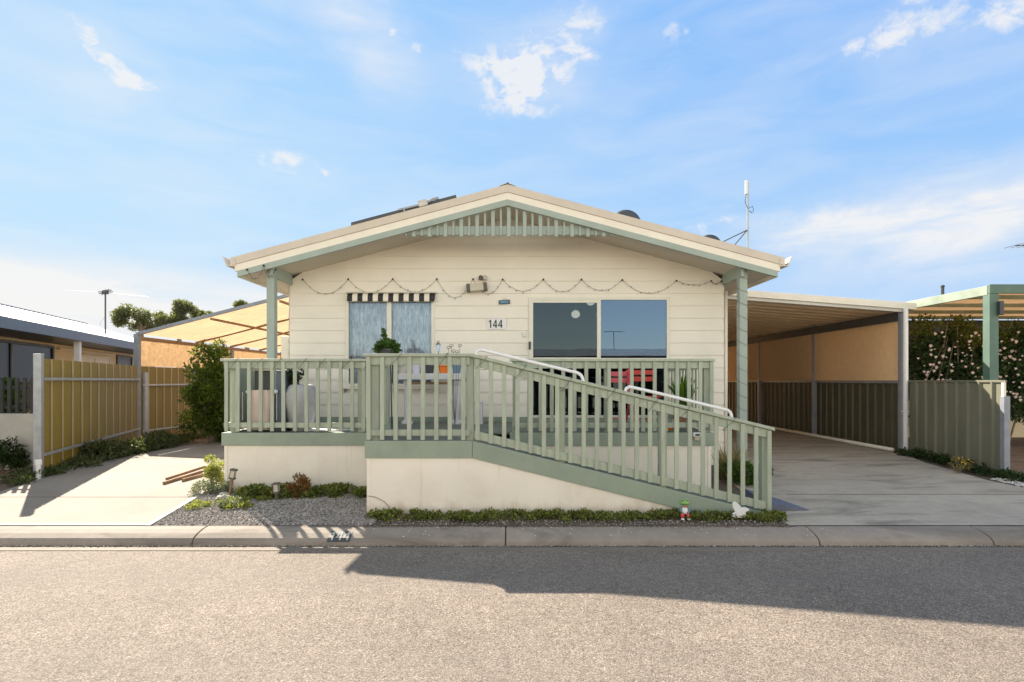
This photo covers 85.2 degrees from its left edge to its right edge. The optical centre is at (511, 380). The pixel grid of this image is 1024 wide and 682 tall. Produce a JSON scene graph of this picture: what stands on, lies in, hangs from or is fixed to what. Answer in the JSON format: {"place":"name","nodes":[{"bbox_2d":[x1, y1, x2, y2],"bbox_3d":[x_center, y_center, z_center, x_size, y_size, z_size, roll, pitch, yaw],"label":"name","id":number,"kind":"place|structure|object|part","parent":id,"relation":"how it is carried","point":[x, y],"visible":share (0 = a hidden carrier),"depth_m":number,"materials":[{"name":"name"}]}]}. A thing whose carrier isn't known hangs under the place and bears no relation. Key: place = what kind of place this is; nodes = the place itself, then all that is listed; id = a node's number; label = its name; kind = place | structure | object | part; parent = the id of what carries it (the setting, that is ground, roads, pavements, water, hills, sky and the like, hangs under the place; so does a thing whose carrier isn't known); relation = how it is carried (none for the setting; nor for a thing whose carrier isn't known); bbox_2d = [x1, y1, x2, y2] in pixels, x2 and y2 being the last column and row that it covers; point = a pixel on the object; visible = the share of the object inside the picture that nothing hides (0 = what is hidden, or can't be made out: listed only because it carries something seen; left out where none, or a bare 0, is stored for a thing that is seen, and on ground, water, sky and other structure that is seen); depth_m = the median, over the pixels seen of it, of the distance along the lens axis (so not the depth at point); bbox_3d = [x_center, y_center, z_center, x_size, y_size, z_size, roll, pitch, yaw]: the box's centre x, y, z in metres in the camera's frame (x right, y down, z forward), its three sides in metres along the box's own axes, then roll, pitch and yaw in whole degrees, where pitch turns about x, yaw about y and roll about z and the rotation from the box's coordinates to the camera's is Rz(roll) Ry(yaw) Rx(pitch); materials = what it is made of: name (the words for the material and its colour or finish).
{"place":"outdoors","nodes":[
{"label":"outdoors","id":0,"kind":"place"},
{"bbox_2d":[0,470,17,480],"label":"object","id":1,"kind":"structure","parent":0,"point":[2,473],"depth_m":8.61,"materials":[{"name":"green plant"}]},
{"bbox_2d":[0,435,31,473],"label":"dark shrub","id":2,"kind":"object","parent":1,"relation":"on","point":[8,458],"visible":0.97,"depth_m":8.76,"materials":[{"name":"green plant"}]},
{"bbox_2d":[4,377,29,412],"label":"garden shrub","id":3,"kind":"object","parent":1,"relation":"on","point":[13,394],"visible":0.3,"depth_m":9.42,"materials":[{"name":"green plant"}]},
{"bbox_2d":[0,441,223,522],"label":"driveway","id":4,"kind":"structure","parent":0,"point":[131,489],"depth_m":7.46,"materials":[{"name":"concrete"}]},
{"bbox_2d":[0,484,219,525],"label":"driveway edging","id":5,"kind":"object","parent":4,"relation":"on","point":[98,524],"visible":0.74,"depth_m":5.94,"materials":[{"name":"grey concrete"}]},
{"bbox_2d":[162,470,202,483],"bbox_3d":[-4.903,1.443,8.309,0.032,0.065,0.857,0,0,4],"label":"timber stake","id":6,"kind":"object","parent":4,"relation":"on","point":[182,477],"visible":0.97,"depth_m":8.26,"materials":[{"name":"brown wood"}]},
{"bbox_2d":[165,466,204,479],"bbox_3d":[-4.968,1.408,8.492,0.028,0.068,0.945,0,0,2],"label":"timber stake","id":7,"kind":"object","parent":4,"relation":"on","point":[183,473],"visible":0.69,"depth_m":8.42,"materials":[{"name":"brown wood"}]},
{"bbox_2d":[182,473,204,481],"bbox_3d":[-4.737,1.443,8.320,0.026,0.055,0.513,0,0,10],"label":"timber stake","id":8,"kind":"object","parent":4,"relation":"on","point":[192,477],"visible":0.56,"depth_m":8.26,"materials":[{"name":"brown wood"}]},
{"bbox_2d":[152,487,377,525],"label":"gravel ground","id":9,"kind":"structure","parent":0,"point":[200,524],"depth_m":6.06,"materials":[{"name":"grey gravel"}]},
{"bbox_2d":[187,479,233,496],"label":"grey shrub","id":10,"kind":"object","parent":9,"relation":"on","point":[211,487],"visible":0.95,"depth_m":7.32,"materials":[{"name":"green plant"}]},
{"bbox_2d":[202,454,223,486],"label":"pale shrub","id":11,"kind":"object","parent":9,"relation":"on","point":[212,471],"visible":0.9,"depth_m":7.66,"materials":[{"name":"green plant"}]},
{"bbox_2d":[214,494,231,500],"bbox_3d":[-3.621,1.492,6.979,0.201,0.120,0.160,0,0,0],"label":"garden rock","id":12,"kind":"object","parent":9,"relation":"on","point":[222,496],"visible":0.46,"depth_m":6.94,"materials":[{"name":"grey stone"}]},
{"bbox_2d":[183,493,272,509],"bbox_3d":[-3.466,1.493,6.804,0.882,0.133,0.712,0,0,0],"label":"ground cover","id":13,"kind":"object","parent":9,"relation":"on","point":[193,504],"visible":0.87,"depth_m":6.68,"materials":[{"name":"green plant"}]},
{"bbox_2d":[216,495,242,508],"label":"silver plant","id":14,"kind":"object","parent":9,"relation":"on","point":[221,503],"visible":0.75,"depth_m":6.60,"materials":[{"name":"grey plant"}]},
{"bbox_2d":[228,468,237,494],"bbox_3d":[-3.667,1.358,7.300,0.120,0.403,0.072,0,0,0],"label":"solar light","id":15,"kind":"object","parent":9,"relation":"on","point":[232,475],"visible":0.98,"depth_m":7.28,"materials":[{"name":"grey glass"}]},
{"bbox_2d":[272,482,280,499],"bbox_3d":[-2.953,1.425,6.980,0.078,0.284,0.072,0,0,0],"label":"solar light","id":16,"kind":"object","parent":9,"relation":"on","point":[276,488],"visible":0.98,"depth_m":6.95,"materials":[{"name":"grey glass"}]},
{"bbox_2d":[285,472,311,498],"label":"brown shrub","id":17,"kind":"object","parent":9,"relation":"on","point":[303,480],"visible":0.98,"depth_m":7.12,"materials":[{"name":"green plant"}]},
{"bbox_2d":[233,481,366,499],"bbox_3d":[-2.662,1.447,7.254,1.857,0.245,0.566,0,0,0],"label":"ground cover","id":18,"kind":"object","parent":9,"relation":"on","point":[332,490],"visible":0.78,"depth_m":7.14,"materials":[{"name":"green plant"}]},
{"bbox_2d":[474,401,483,424],"bbox_3d":[-0.579,0.520,8.950,0.240,0.370,0.220,0,0,0],"label":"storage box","id":19,"kind":"object","parent":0,"point":[481,412],"visible":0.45,"depth_m":8.85,"materials":[{"name":"white plastic"}]},
{"bbox_2d":[0,551,1023,681],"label":"road","id":20,"kind":"structure","parent":0,"point":[511,616],"depth_m":3.82,"materials":[{"name":"grey asphalt"}]},
{"bbox_2d":[0,430,1023,531],"bbox_3d":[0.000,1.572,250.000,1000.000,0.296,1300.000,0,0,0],"label":"ground","id":21,"kind":"structure","parent":0,"point":[1016,441],"depth_m":6.10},
{"bbox_2d":[0,413,32,469],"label":"wall","id":22,"kind":"structure","parent":21,"relation":"on","point":[13,425],"depth_m":9.02,"materials":[{"name":"beige paint"}]},
{"bbox_2d":[0,378,32,413],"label":"picket fence","id":23,"kind":"object","parent":22,"relation":"on","point":[9,406],"visible":0.58,"depth_m":9.04,"materials":[{"name":"black wood"}]},
{"bbox_2d":[34,459,41,479],"bbox_3d":[-7.065,1.370,8.300,0.090,0.380,0.090,0,0,0],"label":"standpipe","id":24,"kind":"object","parent":21,"relation":"on","point":[37,463],"visible":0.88,"depth_m":8.28,"materials":[{"name":"white paint"}]},
{"bbox_2d":[33,354,140,478],"bbox_3d":[-7.938,0.605,10.704,0.115,2.010,4.986,0,0,-19],"label":"metal fence","id":25,"kind":"object","parent":21,"relation":"on","point":[76,404],"visible":0.77,"depth_m":9.75,"materials":[{"name":"yellow metal"}]},
{"bbox_2d":[0,303,178,412],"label":"neighbour house","id":26,"kind":"structure","parent":21,"relation":"on","point":[25,335],"depth_m":12.72,"materials":[{"name":"white metal"}]},
{"bbox_2d":[0,339,54,409],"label":"window","id":27,"kind":"structure","parent":26,"relation":"in","point":[16,357],"depth_m":12.09,"materials":[{"name":"grey glass"}]},
{"bbox_2d":[81,354,110,363],"bbox_3d":[-12.010,-0.020,16.024,0.050,1.360,2.400,0,0,-19],"label":"window","id":28,"kind":"structure","parent":26,"relation":"in","point":[84,358],"depth_m":16.02,"materials":[{"name":"white paint"}]},
{"bbox_2d":[68,289,146,333],"bbox_3d":[-11.344,-1.930,15.500,2.423,1.279,0.257,0,0,0],"label":"tv antenna","id":29,"kind":"object","parent":26,"relation":"attached to","point":[105,292],"visible":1,"depth_m":15.49,"materials":[{"name":"grey metal"}]},
{"bbox_2d":[116,355,132,365],"bbox_3d":[-12.835,0.270,18.438,0.050,2.180,1.500,0,0,-19],"label":"window","id":30,"kind":"structure","parent":26,"relation":"in","point":[120,359],"depth_m":18.44,"materials":[{"name":"grey glass"}]},
{"bbox_2d":[0,429,205,486],"bbox_3d":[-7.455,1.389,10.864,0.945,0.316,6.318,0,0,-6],"label":"weeds","id":31,"kind":"object","parent":21,"relation":"on","point":[26,475],"visible":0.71,"depth_m":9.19,"materials":[{"name":"green plant"}]},
{"bbox_2d":[109,303,169,336],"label":"gum tree","id":32,"kind":"object","parent":21,"relation":"on","point":[121,317],"visible":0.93,"depth_m":41.70,"materials":[{"name":"green plant"}]},
{"bbox_2d":[153,298,200,367],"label":"gum tree","id":33,"kind":"object","parent":21,"relation":"on","point":[181,310],"visible":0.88,"depth_m":43.29,"materials":[{"name":"green plant"}]},
{"bbox_2d":[141,366,217,437],"bbox_3d":[-8.798,0.640,15.200,0.126,1.940,4.000,0,0,0],"label":"metal fence","id":34,"kind":"object","parent":21,"relation":"on","point":[161,407],"visible":0.34,"depth_m":14.01,"materials":[{"name":"yellow metal"}]},
{"bbox_2d":[188,310,213,343],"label":"gum tree","id":35,"kind":"object","parent":21,"relation":"on","point":[201,312],"visible":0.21,"depth_m":46.84,"materials":[{"name":"green plant"}]},
{"bbox_2d":[173,338,232,442],"bbox_3d":[-6.736,0.273,12.592,1.528,2.476,1.416,0,0,0],"label":"tall shrub","id":36,"kind":"object","parent":21,"relation":"on","point":[206,394],"visible":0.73,"depth_m":12.31,"materials":[{"name":"green plant"}]},
{"bbox_2d":[133,295,288,437],"bbox_3d":[-6.680,-0.384,17.200,4.390,3.687,8.310,0,0,0],"label":"shade canopy","id":37,"kind":"object","parent":21,"relation":"on","point":[245,325],"visible":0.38,"depth_m":14.30,"materials":[{"name":"beige fabric"}]},
{"bbox_2d":[232,299,248,348],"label":"gum tree","id":38,"kind":"object","parent":21,"relation":"on","point":[240,302],"visible":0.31,"depth_m":47.30,"materials":[{"name":"green plant"}]},
{"bbox_2d":[220,348,774,513],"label":"timber deck","id":39,"kind":"structure","parent":21,"relation":"on","point":[607,464],"depth_m":6.42,"materials":[{"name":"green wood"}]},
{"bbox_2d":[242,369,277,429],"bbox_3d":[-3.451,0.258,7.720,0.495,0.834,0.400,0,0,0],"label":"covered chair","id":40,"kind":"object","parent":39,"relation":"on","point":[255,400],"visible":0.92,"depth_m":7.57,"materials":[{"name":"fabric"}]},
{"bbox_2d":[276,370,298,430],"bbox_3d":[-3.190,0.278,7.923,0.120,0.835,0.555,0,0,0],"label":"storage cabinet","id":41,"kind":"object","parent":39,"relation":"on","point":[278,382],"visible":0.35,"depth_m":7.64,"materials":[{"name":"stone"}]},
{"bbox_3d":[-3.192,0.272,7.652,0.102,0.765,0.014,0,0,0],"label":"cabinet door","id":42,"kind":"part","parent":41,"relation":"part of","materials":[{"name":"grey stone"}]},
{"bbox_2d":[230,358,365,369],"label":"string lights","id":43,"kind":"object","parent":39,"relation":"attached to","point":[298,368],"visible":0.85,"depth_m":7.46},
{"bbox_2d":[285,369,315,430],"bbox_3d":[-2.981,0.251,7.862,0.473,0.909,0.489,0,0,39],"label":"wrapped planter","id":44,"kind":"object","parent":39,"relation":"on","point":[300,402],"visible":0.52,"depth_m":7.71,"materials":[{"name":"grey fabric"}]},
{"bbox_2d":[308,428,349,430],"bbox_3d":[-2.610,0.697,7.850,0.640,0.012,0.320,0,0,0],"label":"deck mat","id":45,"kind":"object","parent":39,"relation":"on","point":[332,429],"visible":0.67,"depth_m":7.82,"materials":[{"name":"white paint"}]},
{"bbox_2d":[372,327,401,427],"bbox_3d":[-1.863,-0.046,8.302,0.459,1.502,0.342,0,0,0],"label":"potted plant","id":46,"kind":"object","parent":39,"relation":"on","point":[385,344],"visible":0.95,"depth_m":8.23,"materials":[{"name":"green plant"}]},
{"bbox_2d":[398,373,460,423],"bbox_3d":[-1.288,0.297,9.050,1.073,0.816,0.300,0,0,0],"label":"plant bench","id":47,"kind":"object","parent":39,"relation":"on","point":[456,379],"visible":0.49,"depth_m":8.98,"materials":[{"name":"white wood"}]},
{"bbox_2d":[398,365,406,372],"bbox_3d":[-1.770,-0.179,9.050,0.178,0.135,0.179,0,0,0],"label":"plant pot","id":48,"kind":"object","parent":47,"relation":"on","point":[402,369],"visible":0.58,"depth_m":8.98,"materials":[{"name":"ceramic"}]},
{"bbox_2d":[412,365,420,372],"bbox_3d":[-1.561,-0.179,9.050,0.158,0.135,0.158,0,0,0],"label":"plant pot","id":49,"kind":"object","parent":47,"relation":"on","point":[415,368],"visible":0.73,"depth_m":8.99,"materials":[{"name":"white ceramic"}]},
{"bbox_2d":[425,365,433,372],"bbox_3d":[-1.335,-0.179,9.050,0.151,0.135,0.151,0,0,0],"label":"plant pot","id":50,"kind":"object","parent":47,"relation":"on","point":[429,368],"visible":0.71,"depth_m":8.99,"materials":[{"name":"grey plastic"}]},
{"bbox_2d":[439,365,446,372],"bbox_3d":[-1.114,-0.179,9.050,0.172,0.135,0.172,0,0,0],"label":"plant pot","id":51,"kind":"object","parent":47,"relation":"on","point":[443,369],"visible":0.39,"depth_m":8.98,"materials":[{"name":"orange ceramic"}]},
{"bbox_2d":[452,365,460,372],"bbox_3d":[-0.899,-0.179,9.050,0.158,0.135,0.158,0,0,0],"label":"plant pot","id":52,"kind":"object","parent":47,"relation":"on","point":[458,368],"visible":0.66,"depth_m":8.99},
{"bbox_2d":[447,344,461,422],"bbox_3d":[-0.903,0.069,8.700,0.237,1.273,0.008,0,0,0],"label":"wire ornament","id":53,"kind":"object","parent":39,"relation":"on","point":[454,411],"visible":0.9,"depth_m":8.70,"materials":[{"name":"black metal"}]},
{"bbox_2d":[396,353,735,429],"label":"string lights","id":54,"kind":"object","parent":39,"relation":"attached to","point":[567,383],"visible":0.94,"depth_m":6.38},
{"bbox_2d":[611,370,629,421],"bbox_3d":[1.616,0.276,8.460,0.380,0.870,0.398,0,0,0],"label":"folding chair","id":55,"kind":"object","parent":39,"relation":"on","point":[615,380],"visible":0.16,"depth_m":8.58,"materials":[{"name":"red fabric"}]},
{"bbox_2d":[628,369,660,421],"bbox_3d":[1.995,0.266,8.410,0.420,0.890,0.398,0,0,0],"label":"folding chair","id":56,"kind":"object","parent":39,"relation":"on","point":[647,372],"visible":0.3,"depth_m":8.53,"materials":[{"name":"red fabric"}]},
{"bbox_2d":[660,372,697,421],"bbox_3d":[2.582,0.288,8.342,0.692,0.834,0.651,0,0,0],"label":"strappy plant","id":57,"kind":"object","parent":39,"relation":"on","point":[682,389],"visible":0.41,"depth_m":8.25,"materials":[{"name":"green plant"}]},
{"bbox_2d":[693,432,700,439],"bbox_3d":[2.477,0.749,7.453,0.100,0.100,0.052,0,0,0],"label":"irrigation timer","id":58,"kind":"object","parent":39,"relation":"attached to","point":[696,435],"visible":0.94,"depth_m":7.44,"materials":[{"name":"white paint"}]},
{"bbox_2d":[223,182,791,464],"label":"house","id":59,"kind":"structure","parent":21,"relation":"on","point":[523,240],"depth_m":9.50,"materials":[{"name":"wood"}]},
{"bbox_2d":[246,265,275,278],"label":"string lights","id":60,"kind":"object","parent":59,"relation":"attached to","point":[261,271],"visible":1,"depth_m":8.59},
{"bbox_2d":[350,302,386,383],"bbox_3d":[-2.456,-0.640,9.620,0.687,1.480,0.073,0,0,0],"label":"lace curtain","id":61,"kind":"object","parent":59,"relation":"hanging from","point":[368,320],"visible":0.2,"depth_m":9.62,"materials":[{"name":"white fabric"}]},
{"bbox_2d":[351,210,404,225],"bbox_3d":[-2.165,-2.571,9.760,0.830,0.357,1.680,0,0,0],"label":"solar panel","id":62,"kind":"object","parent":59,"relation":"attached to","point":[375,217],"visible":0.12,"depth_m":8.92,"materials":[{"name":"glass"}]},
{"bbox_2d":[343,299,434,388],"bbox_3d":[-2.080,-0.615,9.498,1.620,1.530,0.105,0,0,0],"label":"window frame","id":63,"kind":"structure","parent":59,"relation":"in","point":[347,303],"depth_m":9.48,"materials":[{"name":"metal"}]},
{"bbox_2d":[346,292,436,300],"bbox_3d":[-2.053,-1.418,9.442,1.545,0.169,0.100,0,0,0],"label":"awning","id":64,"kind":"object","parent":59,"relation":"attached to","point":[390,296],"depth_m":9.39,"materials":[{"name":"multicoloured fabric"}]},
{"bbox_2d":[392,302,430,383],"bbox_3d":[-1.721,-0.640,9.598,0.726,1.480,0.072,0,0,0],"label":"lace curtain","id":65,"kind":"object","parent":59,"relation":"hanging from","point":[411,327],"visible":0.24,"depth_m":9.60,"materials":[{"name":"white fabric"}]},
{"bbox_2d":[398,197,438,210],"bbox_3d":[-1.499,-2.823,8.900,0.658,0.229,0.100,0,0,0],"label":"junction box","id":66,"kind":"object","parent":59,"relation":"attached to","point":[423,202],"visible":0.88,"depth_m":8.88,"materials":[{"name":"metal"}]},
{"bbox_2d":[405,195,456,210],"bbox_3d":[-1.310,-2.798,9.760,0.820,0.354,1.680,0,0,0],"label":"solar panel","id":67,"kind":"object","parent":59,"relation":"attached to","point":[442,199],"visible":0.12,"depth_m":8.92,"materials":[{"name":"glass"}]},
{"bbox_2d":[466,282,487,292],"bbox_3d":[-0.595,-1.572,9.420,0.359,0.169,0.100,0,0,0],"label":"wall light","id":68,"kind":"object","parent":59,"relation":"attached to","point":[476,287],"visible":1,"depth_m":9.38,"materials":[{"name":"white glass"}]},
{"bbox_2d":[479,275,486,279],"bbox_3d":[-0.493,-1.740,9.452,0.147,0.080,0.096,0,0,0],"label":"sensor light","id":69,"kind":"object","parent":59,"relation":"attached to","point":[481,277],"visible":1,"depth_m":9.41,"materials":[{"name":"beige plastic"}]},
{"bbox_2d":[487,318,505,329],"bbox_3d":[-0.261,-0.961,9.488,0.330,0.190,0.012,0,0,0],"label":"number plaque","id":70,"kind":"object","parent":59,"relation":"attached to","point":[496,323],"visible":1,"depth_m":9.49,"materials":[{"name":"white paint"}]},
{"bbox_2d":[499,298,509,303],"bbox_3d":[-0.130,-1.343,9.477,0.194,0.104,0.023,0,0,0],"label":"wall sign","id":71,"kind":"object","parent":59,"relation":"attached to","point":[502,301],"visible":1,"depth_m":9.47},
{"bbox_2d":[302,278,721,297],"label":"string lights","id":72,"kind":"object","parent":59,"relation":"attached to","point":[510,286],"visible":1,"depth_m":9.47},
{"bbox_2d":[529,297,669,417],"bbox_3d":[1.487,-0.390,9.512,2.406,2.060,0.135,0,0,0],"label":"sliding door","id":73,"kind":"structure","parent":59,"relation":"in","point":[559,327],"depth_m":9.49,"materials":[{"name":"glass"}]},
{"bbox_2d":[617,210,639,218],"bbox_3d":[1.873,-2.647,9.633,0.474,0.522,0.578,0,0,-26],"label":"satellite dish","id":74,"kind":"object","parent":59,"relation":"attached to","point":[629,213],"visible":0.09,"depth_m":9.45,"materials":[{"name":"grey metal"}]},
{"bbox_2d":[705,234,719,239],"bbox_3d":[3.434,-2.277,9.650,0.393,0.416,0.588,0,0,20],"label":"satellite dish","id":75,"kind":"object","parent":59,"relation":"attached to","point":[712,236],"visible":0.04,"depth_m":9.46,"materials":[{"name":"grey metal"}]},
{"bbox_2d":[724,180,753,247],"bbox_3d":[3.885,-2.768,9.585,0.581,1.337,0.066,0,0,0],"label":"aerial","id":76,"kind":"object","parent":59,"relation":"attached to","point":[747,193],"visible":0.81,"depth_m":9.58,"materials":[{"name":"white paint"}]},
{"bbox_2d":[736,277,747,417],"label":"string lights","id":77,"kind":"object","parent":59,"relation":"attached to","point":[742,343],"visible":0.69,"depth_m":8.76},
{"bbox_2d":[728,290,916,453],"bbox_3d":[5.770,-0.178,16.085,4.220,3.275,10.800,0,0,0],"label":"carport","id":78,"kind":"object","parent":59,"relation":"attached to","point":[814,340],"visible":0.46,"depth_m":12.56,"materials":[{"name":"white metal"}]},
{"bbox_2d":[0,526,1023,545],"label":"kerb","id":79,"kind":"structure","parent":21,"relation":"on","point":[522,536],"depth_m":5.68,"materials":[{"name":"grey concrete"}]},
{"bbox_2d":[327,531,352,541],"bbox_3d":[-1.754,1.593,5.684,0.230,0.071,0.148,0,0,0],"label":"kerb number","id":80,"kind":"object","parent":79,"relation":"on","point":[339,536],"visible":1,"depth_m":5.66,"materials":[{"name":"paint"}]},
{"bbox_2d":[351,525,796,527],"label":"kerb top dirt","id":81,"kind":"structure","parent":79,"relation":"on","point":[575,526],"depth_m":5.87,"materials":[{"name":"brown soil"}]},
{"bbox_2d":[0,546,1023,550],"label":"gutter","id":82,"kind":"object","parent":21,"relation":"on","point":[501,548],"visible":0.5,"depth_m":5.50,"materials":[{"name":"grey concrete"}]},
{"bbox_2d":[0,545,1023,547],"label":"gutter dirt","id":83,"kind":"structure","parent":82,"relation":"on","point":[509,545],"depth_m":5.57,"materials":[{"name":"stone"}]},
{"bbox_2d":[364,506,788,523],"bbox_3d":[0.724,1.512,6.207,4.742,0.160,0.492,0,0,0],"label":"ground cover","id":84,"kind":"object","parent":21,"relation":"on","point":[582,514],"visible":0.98,"depth_m":6.17,"materials":[{"name":"green plant"}]},
{"bbox_2d":[679,499,690,519],"bbox_3d":[1.907,1.434,6.131,0.120,0.251,0.111,0,0,0],"label":"frog figurine","id":85,"kind":"object","parent":84,"relation":"on","point":[684,509],"visible":1,"depth_m":6.12,"materials":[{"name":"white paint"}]},
{"bbox_2d":[365,519,787,525],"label":"bed litter","id":86,"kind":"object","parent":21,"relation":"on","point":[572,522],"visible":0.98,"depth_m":6.01,"materials":[{"name":"plant"}]},
{"bbox_2d":[711,442,753,479],"bbox_3d":[3.276,1.196,8.309,0.741,0.562,0.908,0,0,0],"label":"grass clump","id":87,"kind":"object","parent":21,"relation":"on","point":[722,475],"visible":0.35,"depth_m":8.29,"materials":[{"name":"green plant"}]},
{"bbox_2d":[732,502,748,519],"bbox_3d":[2.523,1.461,6.150,0.185,0.239,0.028,0,0,0],"label":"bird ornament","id":88,"kind":"object","parent":21,"relation":"on","point":[739,510],"visible":0.92,"depth_m":6.14,"materials":[{"name":"white ceramic"}]},
{"bbox_2d":[721,458,773,485],"bbox_3d":[3.325,1.331,7.910,0.698,0.455,0.528,0,0,40],"label":"shrub","id":89,"kind":"object","parent":21,"relation":"on","point":[749,477],"visible":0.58,"depth_m":7.82,"materials":[{"name":"green plant"}]},
{"bbox_2d":[728,382,897,451],"bbox_3d":[7.695,0.789,16.000,0.070,1.542,10.200,0,0,0],"label":"metal fence","id":90,"kind":"object","parent":21,"relation":"on","point":[864,412],"visible":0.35,"depth_m":13.30,"materials":[{"name":"metal"}]},
{"bbox_2d":[766,425,894,451],"bbox_3d":[7.500,1.370,15.975,0.076,0.080,10.050,0,0,0],"label":"edging","id":91,"kind":"object","parent":21,"relation":"on","point":[843,440],"visible":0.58,"depth_m":12.67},
{"bbox_2d":[732,429,1023,525],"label":"carport slab","id":92,"kind":"structure","parent":21,"relation":"on","point":[826,482],"depth_m":7.58,"materials":[{"name":"concrete"}]},
{"bbox_2d":[745,489,808,510],"bbox_3d":[3.232,1.463,6.860,0.475,0.107,0.780,0,0,0],"label":"ramp plate","id":93,"kind":"object","parent":92,"relation":"on","point":[780,505],"visible":0.57,"depth_m":6.59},
{"bbox_2d":[947,455,973,472],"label":"yellow flowers","id":94,"kind":"object","parent":92,"relation":"on","point":[960,466],"visible":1,"depth_m":8.70,"materials":[{"name":"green plant"}]},
{"bbox_2d":[990,478,1023,487],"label":"gravel","id":95,"kind":"structure","parent":92,"relation":"on","point":[1017,483],"depth_m":8.03,"materials":[{"name":"grey gravel"}]},
{"bbox_2d":[908,380,1009,474],"bbox_3d":[7.558,0.804,9.549,0.085,1.612,2.351,0,0,5],"label":"metal fence","id":96,"kind":"object","parent":21,"relation":"on","point":[968,419],"visible":0.75,"depth_m":9.28,"materials":[{"name":"metal"}]},
{"bbox_2d":[894,447,1023,481],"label":"weeds","id":97,"kind":"object","parent":21,"relation":"on","point":[1009,474],"visible":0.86,"depth_m":9.06,"materials":[{"name":"green plant"}]},
{"bbox_2d":[908,312,1023,440],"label":"rose bush","id":98,"kind":"object","parent":21,"relation":"on","point":[944,355],"visible":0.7,"depth_m":11.31,"materials":[{"name":"green plant"}]},
{"bbox_2d":[908,284,1023,379],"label":"pergola","id":99,"kind":"object","parent":21,"relation":"on","point":[990,305],"visible":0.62,"depth_m":9.79,"materials":[{"name":"metal"}]},
{"bbox_2d":[908,285,1023,436],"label":"neighbour house","id":100,"kind":"structure","parent":21,"relation":"on","point":[1018,431],"depth_m":14.00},
{"bbox_2d":[0,0,1023,367],"label":"sky","id":101,"kind":"structure","parent":0,"point":[878,145],"materials":[{"name":"blue"}]},
{"bbox_2d":[908,446,1023,473],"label":"neighbour paving","id":102,"kind":"structure","parent":0,"point":[1017,458],"depth_m":10.07,"materials":[{"name":"grey concrete"}]}
]}

